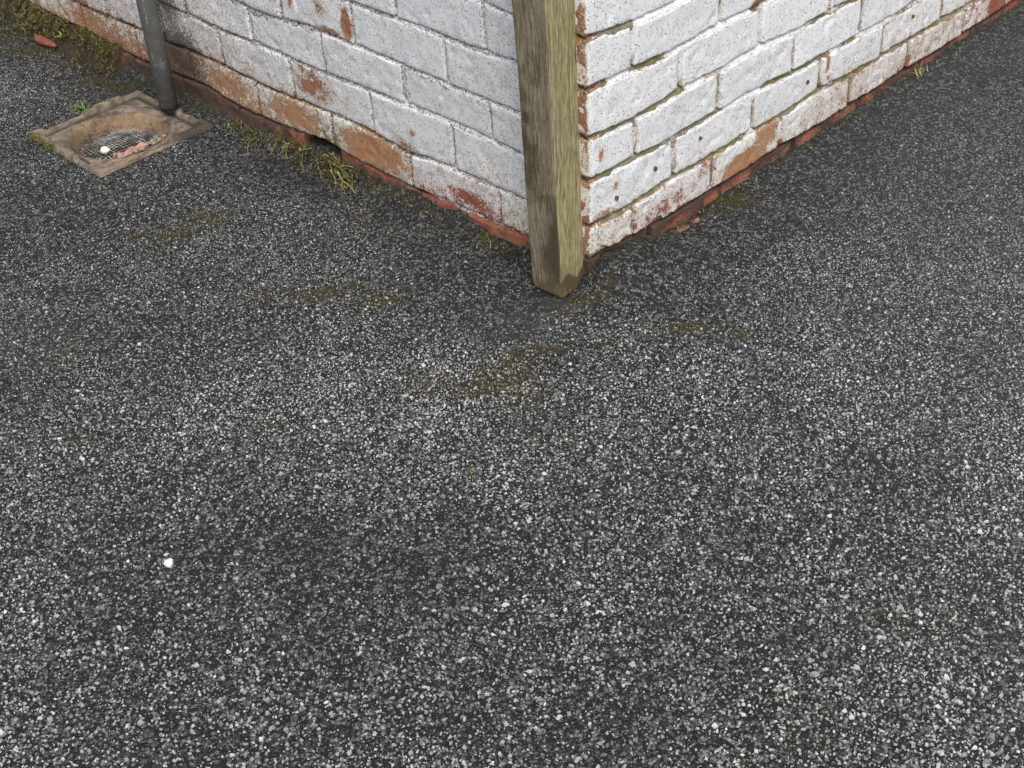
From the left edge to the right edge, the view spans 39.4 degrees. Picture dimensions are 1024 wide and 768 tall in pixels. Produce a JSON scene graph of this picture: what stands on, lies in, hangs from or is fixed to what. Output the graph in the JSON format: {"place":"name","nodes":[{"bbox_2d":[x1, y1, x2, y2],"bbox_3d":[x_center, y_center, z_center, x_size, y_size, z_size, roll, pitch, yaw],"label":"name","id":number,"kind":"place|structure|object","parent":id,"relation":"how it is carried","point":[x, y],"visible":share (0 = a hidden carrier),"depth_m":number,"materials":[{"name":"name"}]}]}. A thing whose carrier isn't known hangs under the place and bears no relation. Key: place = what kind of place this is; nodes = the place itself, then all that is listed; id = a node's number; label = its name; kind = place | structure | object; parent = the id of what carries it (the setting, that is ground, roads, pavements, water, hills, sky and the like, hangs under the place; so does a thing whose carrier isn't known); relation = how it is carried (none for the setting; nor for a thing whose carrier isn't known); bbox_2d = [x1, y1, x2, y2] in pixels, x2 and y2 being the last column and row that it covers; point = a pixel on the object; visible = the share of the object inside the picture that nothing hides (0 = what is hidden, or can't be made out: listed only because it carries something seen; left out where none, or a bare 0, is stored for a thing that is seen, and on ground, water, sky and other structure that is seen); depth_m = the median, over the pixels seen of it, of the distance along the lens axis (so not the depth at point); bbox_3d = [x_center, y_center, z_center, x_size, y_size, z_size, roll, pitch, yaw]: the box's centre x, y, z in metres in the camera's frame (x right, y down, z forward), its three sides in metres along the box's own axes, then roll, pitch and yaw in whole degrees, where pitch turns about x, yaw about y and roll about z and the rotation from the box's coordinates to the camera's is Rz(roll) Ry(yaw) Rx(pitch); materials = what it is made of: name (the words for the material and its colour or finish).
{"place":"outdoors","nodes":[
{"label":"outdoors","id":0,"kind":"place"},
{"bbox_2d":[0,0,1023,767],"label":"ground","id":1,"kind":"structure","parent":0,"point":[364,570],"depth_m":2.11,"materials":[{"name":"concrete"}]},
{"bbox_2d":[26,130,55,149],"bbox_3d":[-0.984,-0.511,2.993,0.119,0.009,0.039,27,47,34],"label":"moss","id":2,"kind":"object","parent":1,"relation":"on","point":[39,139],"visible":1,"depth_m":2.99,"materials":[{"name":"green plant"}]},
{"bbox_2d":[34,35,56,46],"bbox_3d":[-1.118,-0.819,3.427,0.094,0.024,0.026,27,47,34],"label":"brick fragment","id":3,"kind":"object","parent":1,"relation":"on","point":[43,40],"visible":1,"depth_m":3.42,"materials":[{"name":"orange brick"}]},
{"bbox_2d":[0,0,121,82],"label":"moss","id":4,"kind":"object","parent":1,"relation":"on","point":[60,22],"visible":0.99,"depth_m":3.39,"materials":[{"name":"green plant"}]},
{"bbox_2d":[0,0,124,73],"bbox_3d":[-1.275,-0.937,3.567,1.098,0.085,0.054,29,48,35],"label":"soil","id":5,"kind":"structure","parent":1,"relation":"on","point":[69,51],"depth_m":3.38,"materials":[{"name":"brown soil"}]},
{"bbox_2d":[70,100,92,114],"bbox_3d":[-0.927,-0.603,3.100,0.065,0.023,0.062,-4,37,0],"label":"grass tuft","id":6,"kind":"object","parent":1,"relation":"on","point":[80,107],"visible":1,"depth_m":3.10,"materials":[{"name":"green plant"}]},
{"bbox_2d":[28,90,213,177],"bbox_3d":[-0.825,-0.484,3.068,0.280,0.150,0.280,29,48,35],"label":"drain gully","id":7,"kind":"object","parent":1,"relation":"on","point":[143,111],"visible":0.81,"depth_m":3.07,"materials":[{"name":"concrete"}]},
{"bbox_2d":[100,146,109,153],"bbox_3d":[-0.856,-0.493,3.010,0.020,0.014,0.018,23,45,30],"label":"pebble","id":8,"kind":"object","parent":7,"relation":"on","point":[104,150],"visible":1,"depth_m":3.00,"materials":[{"name":"white stone"}]},
{"bbox_2d":[78,122,159,158],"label":"litter","id":9,"kind":"object","parent":7,"relation":"on","point":[107,140],"visible":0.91,"depth_m":3.06,"materials":[{"name":"soil"}]},
{"bbox_2d":[113,142,148,157],"bbox_3d":[-0.795,-0.485,2.987,0.076,0.017,0.030,-14,51,-4],"label":"bark scrap","id":10,"kind":"object","parent":7,"relation":"on","point":[129,151],"visible":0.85,"depth_m":2.98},
{"bbox_2d":[163,558,172,567],"bbox_3d":[-0.473,0.245,1.975,0.013,0.011,0.017,6,39,13],"label":"pebble","id":11,"kind":"object","parent":1,"relation":"on","point":[168,563],"visible":1,"depth_m":1.97,"materials":[{"name":"white stone"}]},
{"bbox_2d":[223,118,271,154],"bbox_3d":[-0.555,-0.518,2.991,0.075,0.030,0.163,-31,45,-31],"label":"moss","id":12,"kind":"object","parent":1,"relation":"on","point":[241,125],"visible":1,"depth_m":3.00,"materials":[{"name":"green plant"}]},
{"bbox_2d":[267,131,359,195],"bbox_3d":[-0.398,-0.447,2.875,0.055,0.048,0.271,-32,45,-32],"label":"moss","id":13,"kind":"object","parent":1,"relation":"on","point":[320,156],"visible":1,"depth_m":2.86,"materials":[{"name":"green plant"}]},
{"bbox_2d":[376,187,529,266],"bbox_3d":[-0.102,-0.290,2.639,0.449,0.030,0.041,29,48,35],"label":"moss","id":14,"kind":"object","parent":1,"relation":"on","point":[424,213],"visible":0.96,"depth_m":2.71,"materials":[{"name":"green plant"}]},
{"bbox_2d":[476,231,498,248],"bbox_3d":[-0.041,-0.269,2.576,0.051,0.031,0.048,-4,37,0],"label":"grass tuft","id":15,"kind":"object","parent":1,"relation":"on","point":[484,237],"visible":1,"depth_m":2.58,"materials":[{"name":"green plant"}]},
{"bbox_2d":[1,27,1017,767],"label":"moss","id":16,"kind":"object","parent":1,"relation":"on","point":[511,395],"visible":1,"depth_m":2.30,"materials":[{"name":"green plant"}]},
{"bbox_2d":[20,0,1021,274],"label":"brick building","id":17,"kind":"structure","parent":1,"relation":"on","point":[688,110],"depth_m":2.59,"materials":[{"name":"white brick"}]},
{"bbox_2d":[136,0,178,111],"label":"drain pipe","id":18,"kind":"object","parent":17,"relation":"attached to","point":[148,11],"visible":1,"depth_m":2.98,"materials":[{"name":"black paint"}]},
{"bbox_2d":[512,0,584,298],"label":"timber post","id":19,"kind":"object","parent":1,"relation":"on","point":[546,36],"visible":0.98,"depth_m":2.28,"materials":[{"name":"brown wood"}]},
{"bbox_2d":[676,225,688,231],"bbox_3d":[0.307,-0.278,2.593,0.016,0.015,0.045,25,46,32],"label":"brick chip","id":20,"kind":"object","parent":1,"relation":"on","point":[683,228],"visible":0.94,"depth_m":2.59,"materials":[{"name":"orange brick"}]},
{"bbox_2d":[690,217,699,223],"bbox_3d":[0.334,-0.296,2.615,0.023,0.014,0.014,-30,45,-30],"label":"brick chip","id":21,"kind":"object","parent":1,"relation":"on","point":[695,220],"visible":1,"depth_m":2.61,"materials":[{"name":"orange brick"}]},
{"bbox_2d":[612,4,1023,262],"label":"moss","id":22,"kind":"object","parent":1,"relation":"on","point":[807,146],"visible":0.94,"depth_m":2.79,"materials":[{"name":"green plant"}]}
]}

